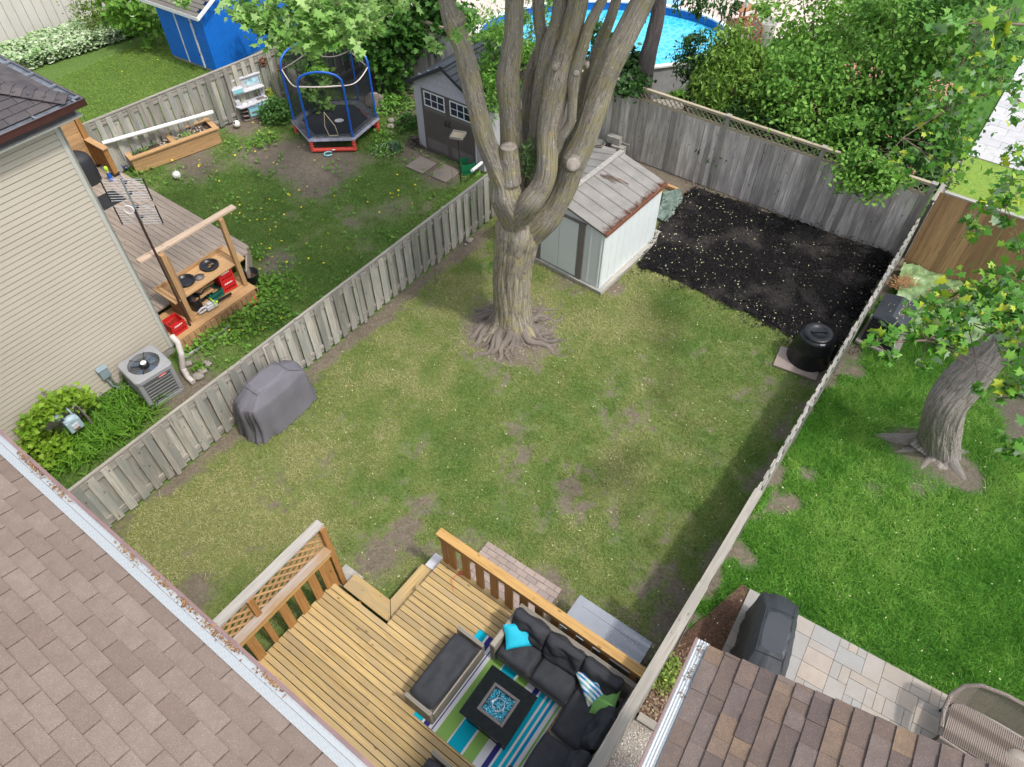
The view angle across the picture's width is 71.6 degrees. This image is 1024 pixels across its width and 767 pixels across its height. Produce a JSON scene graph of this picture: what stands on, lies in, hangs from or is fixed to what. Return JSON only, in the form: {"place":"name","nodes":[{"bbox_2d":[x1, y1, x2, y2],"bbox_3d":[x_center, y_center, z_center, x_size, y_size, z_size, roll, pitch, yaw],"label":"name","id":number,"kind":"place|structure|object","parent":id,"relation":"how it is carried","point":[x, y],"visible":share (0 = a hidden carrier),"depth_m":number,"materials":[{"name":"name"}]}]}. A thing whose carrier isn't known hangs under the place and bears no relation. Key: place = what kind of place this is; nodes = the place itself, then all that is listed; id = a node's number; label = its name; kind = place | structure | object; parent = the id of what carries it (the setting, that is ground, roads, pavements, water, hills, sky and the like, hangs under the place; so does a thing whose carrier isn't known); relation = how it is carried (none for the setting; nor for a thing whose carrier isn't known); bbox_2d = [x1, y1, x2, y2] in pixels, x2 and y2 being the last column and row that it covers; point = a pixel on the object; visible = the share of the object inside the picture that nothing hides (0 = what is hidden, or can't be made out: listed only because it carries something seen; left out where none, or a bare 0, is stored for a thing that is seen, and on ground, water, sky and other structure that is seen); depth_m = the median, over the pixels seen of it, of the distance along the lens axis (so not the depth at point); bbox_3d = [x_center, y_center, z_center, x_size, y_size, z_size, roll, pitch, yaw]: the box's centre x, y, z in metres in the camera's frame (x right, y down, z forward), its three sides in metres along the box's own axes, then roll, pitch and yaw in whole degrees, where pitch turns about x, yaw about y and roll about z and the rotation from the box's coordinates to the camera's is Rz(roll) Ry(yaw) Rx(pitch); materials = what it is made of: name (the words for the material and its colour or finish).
{"place":"outdoors","nodes":[
{"label":"outdoors","id":0,"kind":"place"},
{"bbox_2d":[0,430,374,766],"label":"house","id":1,"kind":"structure","parent":0,"point":[116,650],"depth_m":5.43,"materials":[{"name":"beige"}]},
{"bbox_2d":[470,542,561,615],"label":"paver path","id":2,"kind":"structure","parent":0,"point":[540,585],"depth_m":11.71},
{"bbox_2d":[30,0,1023,766],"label":"ground","id":3,"kind":"structure","parent":0,"point":[308,174],"depth_m":13.56,"materials":[{"name":"plant"}]},
{"bbox_2d":[21,427,88,470],"bbox_3d":[-8.678,1.170,13.174,1.514,0.536,1.000,0,50,0],"label":"geranium plant","id":4,"kind":"object","parent":3,"relation":"on","point":[60,440],"visible":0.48,"depth_m":13.08,"materials":[{"name":"green plant"}]},
{"bbox_2d":[12,381,101,463],"bbox_3d":[-8.401,0.689,13.072,0.693,1.226,1.700,27,55,21],"label":"geranium foliage","id":5,"kind":"object","parent":3,"relation":"on","point":[36,420],"visible":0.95,"depth_m":12.82,"materials":[{"name":"green plant"}]},
{"bbox_2d":[45,439,96,480],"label":"daylily","id":6,"kind":"object","parent":3,"relation":"on","point":[70,462],"visible":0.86,"depth_m":13.02,"materials":[{"name":"green plant"}]},
{"bbox_2d":[0,11,142,69],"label":"variegated groundcover","id":7,"kind":"object","parent":3,"relation":"on","point":[30,50],"visible":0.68,"depth_m":23.79,"materials":[{"name":"green plant"}]},
{"bbox_2d":[0,0,142,43],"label":"building","id":8,"kind":"structure","parent":3,"relation":"on","point":[20,18],"depth_m":24.45,"materials":[{"name":"beige"}]},
{"bbox_2d":[0,55,174,445],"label":"house","id":9,"kind":"structure","parent":3,"relation":"on","point":[76,304],"depth_m":12.17,"materials":[{"name":"plastic"}]},
{"bbox_2d":[54,404,92,433],"bbox_3d":[-8.155,0.737,13.241,0.316,0.807,0.486,24,54,19],"label":"gas meter","id":10,"kind":"object","parent":9,"relation":"attached to","point":[72,423],"visible":0.94,"depth_m":13.06,"materials":[{"name":"paint"}]},
{"bbox_2d":[66,422,108,467],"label":"daylily","id":11,"kind":"object","parent":3,"relation":"on","point":[96,451],"visible":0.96,"depth_m":13.23,"materials":[{"name":"green plant"}]},
{"bbox_2d":[56,0,124,44],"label":"shrub","id":12,"kind":"object","parent":3,"relation":"on","point":[89,21],"visible":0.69,"depth_m":24.00,"materials":[{"name":"green plant"}]},
{"bbox_2d":[77,405,128,452],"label":"daylily","id":13,"kind":"object","parent":3,"relation":"on","point":[97,422],"visible":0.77,"depth_m":13.51,"materials":[{"name":"green plant"}]},
{"bbox_2d":[81,390,126,437],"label":"daylily","id":14,"kind":"object","parent":3,"relation":"on","point":[107,406],"visible":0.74,"depth_m":13.78,"materials":[{"name":"green plant"}]},
{"bbox_2d":[76,411,142,452],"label":"daylily","id":15,"kind":"object","parent":3,"relation":"on","point":[109,439],"visible":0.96,"depth_m":13.43,"materials":[{"name":"green plant"}]},
{"bbox_2d":[82,0,164,48],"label":"shrub","id":16,"kind":"object","parent":3,"relation":"on","point":[120,11],"visible":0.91,"depth_m":23.33,"materials":[{"name":"green plant"}]},
{"bbox_2d":[104,394,152,436],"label":"daylily","id":17,"kind":"object","parent":3,"relation":"on","point":[139,422],"visible":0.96,"depth_m":13.68,"materials":[{"name":"green plant"}]},
{"bbox_2d":[109,383,154,419],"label":"daylily","id":18,"kind":"object","parent":3,"relation":"on","point":[137,402],"visible":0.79,"depth_m":13.91,"materials":[{"name":"green plant"}]},
{"bbox_2d":[99,177,199,355],"bbox_3d":[-6.769,-2.215,13.808,0.693,3.852,0.846,-22,53,-18],"label":"tv antenna","id":19,"kind":"object","parent":3,"relation":"on","point":[138,216],"visible":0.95,"depth_m":13.00,"materials":[{"name":"grey metal"}]},
{"bbox_2d":[117,345,183,408],"bbox_3d":[-7.130,-0.140,14.030,0.780,0.846,0.780,35,58,26],"label":"air conditioner","id":20,"kind":"object","parent":3,"relation":"on","point":[149,373],"visible":1,"depth_m":13.81,"materials":[{"name":"grey metal"}]},
{"bbox_2d":[125,117,221,172],"bbox_3d":[-9.478,-6.661,19.835,2.543,0.481,0.780,-33,57,-25],"label":"raised bed","id":21,"kind":"object","parent":3,"relation":"on","point":[199,137],"visible":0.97,"depth_m":19.68,"materials":[{"name":"brown wood"}]},
{"bbox_2d":[92,166,259,347],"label":"timber deck","id":22,"kind":"structure","parent":3,"relation":"on","point":[193,247],"depth_m":16.61,"materials":[{"name":"brown wood"}]},
{"bbox_2d":[73,150,101,186],"bbox_3d":[-10.932,-5.458,17.931,0.778,0.820,0.640,0,50,0],"label":"covered grill","id":23,"kind":"object","parent":22,"relation":"on","point":[88,167],"visible":0.35,"depth_m":17.80,"materials":[{"name":"fabric"}]},
{"bbox_2d":[60,118,120,176],"bbox_3d":[-11.006,-5.651,17.649,0.949,1.496,1.590,29,55,23],"label":"privacy screen","id":24,"kind":"object","parent":22,"relation":"on","point":[77,136],"visible":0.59,"depth_m":18.03,"materials":[{"name":"brown wood"}]},
{"bbox_2d":[162,313,187,335],"bbox_3d":[-7.099,-1.238,14.948,0.339,0.270,0.330,29,55,23],"label":"milk crate","id":25,"kind":"object","parent":22,"relation":"on","point":[178,327],"visible":0.94,"depth_m":14.94,"materials":[{"name":"red plastic"}]},
{"bbox_2d":[136,204,247,321],"bbox_3d":[-6.702,-2.549,15.036,0.780,1.843,2.264,29,55,23],"label":"potting bench","id":26,"kind":"object","parent":22,"relation":"on","point":[186,282],"visible":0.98,"depth_m":15.05,"materials":[{"name":"brown wood"}]},
{"bbox_2d":[169,334,195,383],"bbox_3d":[-6.635,-0.482,14.258,0.224,0.948,0.623,-17,51,-14],"label":"corrugated downspout","id":27,"kind":"object","parent":3,"relation":"on","point":[181,356],"visible":1,"depth_m":14.20,"materials":[{"name":"plastic"}]},
{"bbox_2d":[52,34,334,151],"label":"lawn","id":28,"kind":"structure","parent":3,"relation":"on","point":[161,48],"depth_m":22.86,"materials":[{"name":"plant"}]},
{"bbox_2d":[139,0,296,70],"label":"blue shed","id":29,"kind":"structure","parent":3,"relation":"on","point":[201,34],"depth_m":22.62,"materials":[{"name":"paint"}]},
{"bbox_2d":[173,13,205,67],"bbox_3d":[-10.297,-11.064,22.535,0.780,1.900,0.050,27,55,21],"label":"door","id":30,"kind":"structure","parent":29,"relation":"in","point":[185,28],"depth_m":22.63,"materials":[{"name":"blue paint"}]},
{"bbox_2d":[82,25,358,171],"bbox_3d":[-8.338,-8.190,20.409,0.104,1.600,9.921,35,58,26],"label":"board fence","id":31,"kind":"object","parent":3,"relation":"on","point":[223,77],"visible":0.48,"depth_m":19.78,"materials":[{"name":"wood"}]},
{"bbox_2d":[101,110,213,144],"bbox_3d":[-9.558,-6.958,19.261,3.046,0.356,0.124,-35,58,-26],"label":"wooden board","id":32,"kind":"object","parent":31,"relation":"attached to","point":[161,126],"visible":0.94,"depth_m":19.20,"materials":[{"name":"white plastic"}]},
{"bbox_2d":[231,71,271,121],"bbox_3d":[-7.677,-8.393,20.876,1.009,1.152,0.449,-30,56,-23],"label":"play kitchen","id":33,"kind":"object","parent":3,"relation":"on","point":[248,108],"visible":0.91,"depth_m":20.84,"materials":[{"name":"beige plastic"}]},
{"bbox_2d":[43,78,490,521],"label":"side lawn","id":34,"kind":"structure","parent":3,"relation":"on","point":[313,294],"depth_m":18.05,"materials":[{"name":"plant"}]},
{"bbox_2d":[128,75,408,370],"bbox_3d":[-7.024,-5.572,19.097,6.966,0.200,13.430,10,50,8],"label":"weed patch","id":35,"kind":"object","parent":3,"relation":"on","point":[239,313],"visible":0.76,"depth_m":15.82,"materials":[{"name":"green plant"}]},
{"bbox_2d":[230,356,317,444],"bbox_3d":[-4.541,0.226,13.532,0.766,1.116,1.666,28,55,22],"label":"covered grill","id":36,"kind":"object","parent":3,"relation":"on","point":[273,399],"visible":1,"depth_m":13.26,"materials":[{"name":"fabric"}]},
{"bbox_2d":[255,94,297,127],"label":"leafy bush","id":37,"kind":"object","parent":3,"relation":"on","point":[275,106],"visible":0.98,"depth_m":20.79,"materials":[{"name":"green plant"}]},
{"bbox_2d":[68,173,494,527],"bbox_3d":[-3.868,-1.153,14.562,0.104,1.350,12.822,29,55,23],"label":"board fence","id":38,"kind":"object","parent":3,"relation":"on","point":[123,480],"visible":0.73,"depth_m":13.57,"materials":[{"name":"wood"}]},
{"bbox_2d":[273,31,339,113],"bbox_3d":[-5.894,-8.934,20.577,2.202,2.350,1.328,35,58,26],"label":"broadleaf shrub","id":39,"kind":"object","parent":3,"relation":"on","point":[314,97],"visible":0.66,"depth_m":20.24,"materials":[{"name":"green plant"}]},
{"bbox_2d":[149,80,484,367],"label":"weeds","id":40,"kind":"object","parent":3,"relation":"on","point":[277,256],"visible":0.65,"depth_m":18.34,"materials":[{"name":"green plant"}]},
{"bbox_2d":[279,43,379,151],"bbox_3d":[-5.089,-8.091,19.870,2.518,2.307,2.180,-3,50,-2],"label":"trampoline","id":41,"kind":"object","parent":3,"relation":"on","point":[346,122],"visible":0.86,"depth_m":20.10,"materials":[{"name":"black metal"}]},
{"bbox_2d":[239,0,485,103],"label":"broadleaf tree","id":42,"kind":"object","parent":3,"relation":"on","point":[404,34],"visible":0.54,"depth_m":20.94,"materials":[{"name":"green plant"}]},
{"bbox_2d":[370,93,415,117],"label":"clump plant","id":43,"kind":"object","parent":3,"relation":"on","point":[387,100],"visible":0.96,"depth_m":21.43,"materials":[{"name":"green plant"}]},
{"bbox_2d":[393,111,417,132],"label":"clump plant","id":44,"kind":"object","parent":3,"relation":"on","point":[409,120],"visible":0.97,"depth_m":20.75,"materials":[{"name":"green plant"}]},
{"bbox_2d":[167,0,654,379],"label":"maple tree","id":45,"kind":"object","parent":3,"relation":"on","point":[534,175],"visible":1,"depth_m":11.35,"materials":[{"name":"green plant"}]},
{"bbox_2d":[406,156,436,174],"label":"paving slab","id":46,"kind":"structure","parent":3,"relation":"on","point":[416,164],"depth_m":19.56,"materials":[{"name":"concrete"}]},
{"bbox_2d":[213,519,645,766],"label":"deck","id":47,"kind":"structure","parent":3,"relation":"on","point":[470,605],"depth_m":10.39,"materials":[{"name":"brown wood"}]},
{"bbox_2d":[413,629,561,766],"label":"striped rug","id":48,"kind":"object","parent":47,"relation":"on","point":[459,733],"visible":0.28,"depth_m":9.80,"materials":[{"name":"fabric"}]},
{"bbox_2d":[404,626,484,724],"bbox_3d":[-0.938,4.114,10.061,0.476,0.456,1.200,29,55,23],"label":"ottoman","id":49,"kind":"object","parent":48,"relation":"on","point":[445,675],"visible":1,"depth_m":9.89,"materials":[{"name":"fabric"}]},
{"bbox_2d":[459,665,537,749],"bbox_3d":[-0.181,4.466,9.713,0.760,0.497,0.760,28,55,22],"label":"fire table","id":50,"kind":"object","parent":48,"relation":"on","point":[497,706],"visible":1,"depth_m":9.54,"materials":[{"name":"black metal"}]},
{"bbox_2d":[490,603,636,766],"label":"corner sofa","id":51,"kind":"object","parent":47,"relation":"on","point":[552,661],"visible":0.9,"depth_m":9.66,"materials":[{"name":"fabric"}]},
{"bbox_2d":[503,624,532,649],"bbox_3d":[0.141,3.572,10.088,0.500,0.227,0.297,-6,50,-5],"label":"throw pillow","id":52,"kind":"object","parent":51,"relation":"on","point":[515,637],"visible":0.66,"depth_m":10.02,"materials":[{"name":"teal fabric"}]},
{"bbox_2d":[576,671,602,706],"bbox_3d":[1.098,4.095,9.641,0.315,0.243,0.476,-15,51,-13],"label":"throw pillow","id":53,"kind":"object","parent":51,"relation":"on","point":[591,690],"visible":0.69,"depth_m":9.58,"materials":[{"name":"fabric"}]},
{"bbox_2d":[589,689,621,713],"bbox_3d":[1.257,4.240,9.517,0.300,0.256,0.481,20,52,16],"label":"throw pillow","id":54,"kind":"object","parent":51,"relation":"on","point":[602,701],"visible":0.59,"depth_m":9.45,"materials":[{"name":"green fabric"}]},
{"bbox_2d":[429,164,459,182],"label":"paving slab","id":55,"kind":"structure","parent":3,"relation":"on","point":[443,174],"depth_m":19.30,"materials":[{"name":"concrete"}]},
{"bbox_2d":[404,38,526,173],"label":"resin shed","id":56,"kind":"structure","parent":3,"relation":"on","point":[441,111],"depth_m":18.80,"materials":[{"name":"grey plastic"}]},
{"bbox_2d":[420,87,450,157],"bbox_3d":[-2.076,-7.037,19.230,0.890,1.775,0.098,29,56,23],"label":"door","id":57,"kind":"structure","parent":56,"relation":"in","point":[434,105],"depth_m":19.20,"materials":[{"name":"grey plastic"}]},
{"bbox_2d":[446,97,475,165],"bbox_3d":[-1.355,-6.628,18.881,0.890,1.775,0.098,29,56,23],"label":"door","id":58,"kind":"structure","parent":56,"relation":"in","point":[458,116],"depth_m":18.82,"materials":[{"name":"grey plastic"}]},
{"bbox_2d":[357,2,583,128],"bbox_3d":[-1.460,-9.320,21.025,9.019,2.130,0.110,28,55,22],"label":"shrub","id":59,"kind":"object","parent":3,"relation":"on","point":[427,61],"visible":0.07,"depth_m":21.36,"materials":[{"name":"plant"}]},
{"bbox_2d":[463,0,552,126],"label":"yew shrub","id":60,"kind":"object","parent":3,"relation":"on","point":[495,30],"visible":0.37,"depth_m":17.63,"materials":[{"name":"green plant"}]},
{"bbox_2d":[534,148,667,295],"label":"garden shed","id":61,"kind":"structure","parent":3,"relation":"on","point":[598,238],"depth_m":15.97,"materials":[{"name":"white metal"}]},
{"bbox_2d":[540,224,559,265],"bbox_3d":[0.869,-3.342,16.203,0.500,1.460,0.027,32,57,24],"label":"door","id":62,"kind":"structure","parent":61,"relation":"in","point":[550,246],"depth_m":16.42,"materials":[{"name":"white metal"}]},
{"bbox_2d":[557,217,579,275],"bbox_3d":[1.264,-3.097,15.993,0.500,1.460,0.027,32,56,24],"label":"door","id":63,"kind":"structure","parent":61,"relation":"in","point":[569,229],"depth_m":15.96,"materials":[{"name":"white metal"}]},
{"bbox_2d":[475,0,728,98],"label":"swimming pool","id":64,"kind":"structure","parent":3,"relation":"on","point":[674,26],"depth_m":22.90,"materials":[{"name":"liquid"}]},
{"bbox_2d":[560,595,651,676],"bbox_3d":[1.388,3.896,10.749,1.260,0.592,0.580,29,55,23],"label":"storage box","id":65,"kind":"object","parent":3,"relation":"on","point":[613,631],"visible":0.62,"depth_m":10.56,"materials":[{"name":"plastic"}]},
{"bbox_2d":[584,16,656,103],"bbox_3d":[2.905,-8.184,19.471,1.744,3.059,3.160,-23,53,-18],"label":"shrub","id":66,"kind":"object","parent":3,"relation":"on","point":[633,87],"visible":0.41,"depth_m":18.41,"materials":[{"name":"green plant"}]},
{"bbox_2d":[606,716,652,766],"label":"pebble strip","id":67,"kind":"object","parent":3,"relation":"on","point":[631,743],"depth_m":10.05,"materials":[{"name":"gravel"}]},
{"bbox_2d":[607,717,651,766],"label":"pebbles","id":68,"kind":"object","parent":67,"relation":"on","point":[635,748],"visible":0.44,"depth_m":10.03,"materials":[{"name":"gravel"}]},
{"bbox_2d":[588,582,707,766],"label":"board fence","id":69,"kind":"object","parent":3,"relation":"on","point":[628,712],"visible":0.96,"depth_m":8.88,"materials":[{"name":"wood"}]},
{"bbox_2d":[665,25,715,112],"bbox_3d":[5.051,-8.190,19.508,1.430,3.010,2.145,-19,52,-16],"label":"cedar shrub","id":70,"kind":"object","parent":3,"relation":"on","point":[688,40],"visible":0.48,"depth_m":19.08,"materials":[{"name":"green plant"}]},
{"bbox_2d":[636,584,749,721],"bbox_3d":[3.195,4.284,10.788,1.452,0.001,2.813,29,55,22],"label":"mulch bed","id":71,"kind":"object","parent":3,"relation":"on","point":[711,631],"visible":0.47,"depth_m":11.15,"materials":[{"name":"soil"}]},
{"bbox_2d":[647,649,682,697],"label":"boxwood shrub","id":72,"kind":"object","parent":71,"relation":"on","point":[663,672],"visible":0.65,"depth_m":10.45,"materials":[{"name":"green plant"}]},
{"bbox_2d":[699,489,762,597],"bbox_3d":[3.221,2.861,11.168,0.130,1.300,2.402,29,55,23],"label":"board fence","id":73,"kind":"object","parent":3,"relation":"on","point":[735,532],"visible":0.67,"depth_m":10.79,"materials":[{"name":"wood"}]},
{"bbox_2d":[681,16,803,161],"bbox_3d":[6.123,-7.486,18.659,3.404,3.386,2.667,26,54,21],"label":"cedar shrub","id":74,"kind":"object","parent":3,"relation":"on","point":[725,69],"visible":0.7,"depth_m":18.09,"materials":[{"name":"green plant"}]},
{"bbox_2d":[631,183,892,374],"bbox_3d":[6.123,-2.837,16.793,6.708,0.184,6.895,0,50,0],"label":"soil bed","id":75,"kind":"object","parent":3,"relation":"on","point":[791,285],"visible":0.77,"depth_m":16.73,"materials":[{"name":"soil"}]},
{"bbox_2d":[657,188,681,221],"bbox_3d":[4.077,-4.589,18.284,0.534,0.125,1.547,15,51,12],"label":"teal tarp","id":76,"kind":"object","parent":75,"relation":"on","point":[670,201],"visible":0.98,"depth_m":18.29,"materials":[{"name":"plastic"}]},
{"bbox_2d":[751,15,776,46],"bbox_3d":[8.558,-11.996,24.186,0.760,0.800,0.760,0,50,0],"label":"stone urn","id":77,"kind":"object","parent":3,"relation":"on","point":[767,27],"visible":0.48,"depth_m":23.96,"materials":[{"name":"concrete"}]},
{"bbox_2d":[597,77,938,257],"bbox_3d":[5.839,-5.599,17.887,8.554,2.070,0.140,29,55,23],"label":"lattice fence","id":78,"kind":"object","parent":3,"relation":"on","point":[653,139],"visible":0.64,"depth_m":17.73,"materials":[{"name":"grey wood"}]},
{"bbox_2d":[773,346,818,380],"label":"paving slab","id":79,"kind":"structure","parent":3,"relation":"on","point":[782,361],"depth_m":14.72,"materials":[{"name":"concrete"}]},
{"bbox_2d":[786,322,835,371],"bbox_3d":[6.203,-0.797,14.621,0.870,0.800,0.870,0,50,0],"label":"compost bin","id":80,"kind":"object","parent":79,"relation":"on","point":[810,348],"visible":1,"depth_m":14.40,"materials":[{"name":"black plastic"}]},
{"bbox_2d":[638,637,997,766],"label":"house","id":81,"kind":"structure","parent":3,"relation":"on","point":[723,709],"depth_m":5.40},
{"bbox_2d":[694,94,968,202],"bbox_3d":[7.720,-5.838,17.870,6.632,2.446,2.484,23,53,18],"label":"cedar hedge","id":82,"kind":"object","parent":3,"relation":"on","point":[917,164],"visible":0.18,"depth_m":17.15,"materials":[{"name":"green plant"}]},
{"bbox_2d":[750,0,912,94],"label":"broadleaf tree","id":83,"kind":"object","parent":3,"relation":"on","point":[793,24],"visible":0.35,"depth_m":18.51,"materials":[{"name":"green plant"}]},
{"bbox_2d":[650,277,1023,731],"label":"lush lawn","id":84,"kind":"structure","parent":3,"relation":"on","point":[857,408],"depth_m":12.13,"materials":[{"name":"plant"}]},
{"bbox_2d":[855,293,916,358],"bbox_3d":[7.978,-1.287,14.962,0.850,0.918,1.000,30,56,23],"label":"compost bin","id":85,"kind":"object","parent":84,"relation":"on","point":[890,308],"visible":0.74,"depth_m":14.74,"materials":[{"name":"black plastic"}]},
{"bbox_2d":[755,218,920,505],"bbox_3d":[6.562,-0.583,14.165,0.104,1.215,9.126,29,55,23],"label":"board fence","id":86,"kind":"object","parent":3,"relation":"on","point":[790,439],"visible":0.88,"depth_m":13.40,"materials":[{"name":"wood"}]},
{"bbox_2d":[822,139,915,207],"bbox_3d":[7.885,-4.232,16.327,1.958,2.669,1.412,28,55,22],"label":"climbing shrub","id":87,"kind":"object","parent":3,"relation":"on","point":[878,182],"visible":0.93,"depth_m":15.66,"materials":[{"name":"green plant"}]},
{"bbox_2d":[901,158,963,257],"bbox_3d":[10.125,-4.287,17.042,0.110,1.650,2.612,30,56,23],"label":"grey fence","id":88,"kind":"object","parent":3,"relation":"on","point":[942,188],"visible":0.4,"depth_m":16.32,"materials":[{"name":"wood"}]},
{"bbox_2d":[859,0,1023,481],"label":"silver maple","id":89,"kind":"object","parent":3,"relation":"on","point":[966,378],"visible":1,"depth_m":8.52,"materials":[{"name":"green plant"}]},
{"bbox_2d":[897,262,1009,347],"bbox_3d":[10.097,-1.478,15.455,3.442,0.174,2.519,23,53,19],"label":"green tarp","id":90,"kind":"object","parent":3,"relation":"on","point":[926,278],"visible":0.33,"depth_m":16.00,"materials":[{"name":"plastic"}]},
{"bbox_2d":[886,273,959,300],"bbox_3d":[9.362,-2.098,15.842,1.970,0.014,0.868,14,51,12],"label":"leaf debris","id":91,"kind":"object","parent":90,"relation":"on","point":[905,282],"visible":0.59,"depth_m":15.97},
{"bbox_2d":[901,190,1023,291],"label":"cedar fence","id":92,"kind":"object","parent":3,"relation":"on","point":[967,254],"visible":0.45,"depth_m":15.59,"materials":[{"name":"wood"}]},
{"bbox_2d":[387,0,849,38],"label":"pool terrace","id":93,"kind":"structure","parent":0,"point":[494,7],"depth_m":26.33,"materials":[{"name":"beige concrete"}]},
{"bbox_2d":[636,0,749,126],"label":"spruce tree","id":94,"kind":"object","parent":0,"point":[647,56],"visible":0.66,"depth_m":17.57,"materials":[{"name":"green plant"}]},
{"bbox_2d":[779,64,952,218],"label":"terracotta terrace","id":95,"kind":"structure","parent":0,"point":[946,87],"depth_m":22.27,"materials":[{"name":"brown wood"}]},
{"bbox_2d":[743,25,899,170],"bbox_3d":[7.589,-6.792,17.898,3.973,3.622,4.054,0,50,0],"label":"broadleaf tree","id":96,"kind":"object","parent":95,"relation":"on","point":[829,95],"visible":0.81,"depth_m":17.06,"materials":[{"name":"green plant"}]},
{"bbox_2d":[793,0,1009,123],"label":"broadleaf tree","id":97,"kind":"object","parent":95,"relation":"on","point":[905,65],"visible":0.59,"depth_m":16.71,"materials":[{"name":"green plant"}]},
{"bbox_2d":[828,0,1023,189],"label":"broadleaf tree","id":98,"kind":"object","parent":95,"relation":"on","point":[894,131],"visible":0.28,"depth_m":16.48,"materials":[{"name":"green plant"}]},
{"bbox_2d":[722,589,1023,757],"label":"patio","id":99,"kind":"structure","parent":0,"point":[857,677],"depth_m":10.63,"materials":[{"name":"stone"}]},
{"bbox_2d":[730,588,800,676],"bbox_3d":[3.676,3.845,10.345,0.752,1.183,1.770,20,52,16],"label":"covered grill","id":100,"kind":"object","parent":99,"relation":"on","point":[766,633],"visible":0.73,"depth_m":9.99,"materials":[{"name":"grey fabric"}]},
{"bbox_2d":[932,683,1023,766],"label":"wicker loveseat","id":101,"kind":"object","parent":99,"relation":"on","point":[994,742],"visible":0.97,"depth_m":9.75,"materials":[{"name":"wicker"}]},
{"bbox_2d":[947,156,1023,215],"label":"bright lawn","id":102,"kind":"structure","parent":0,"point":[979,182],"depth_m":19.08,"materials":[{"name":"green plant"}]},
{"bbox_2d":[968,59,1023,170],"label":"pale terrace","id":103,"kind":"structure","parent":0,"point":[989,149],"depth_m":20.59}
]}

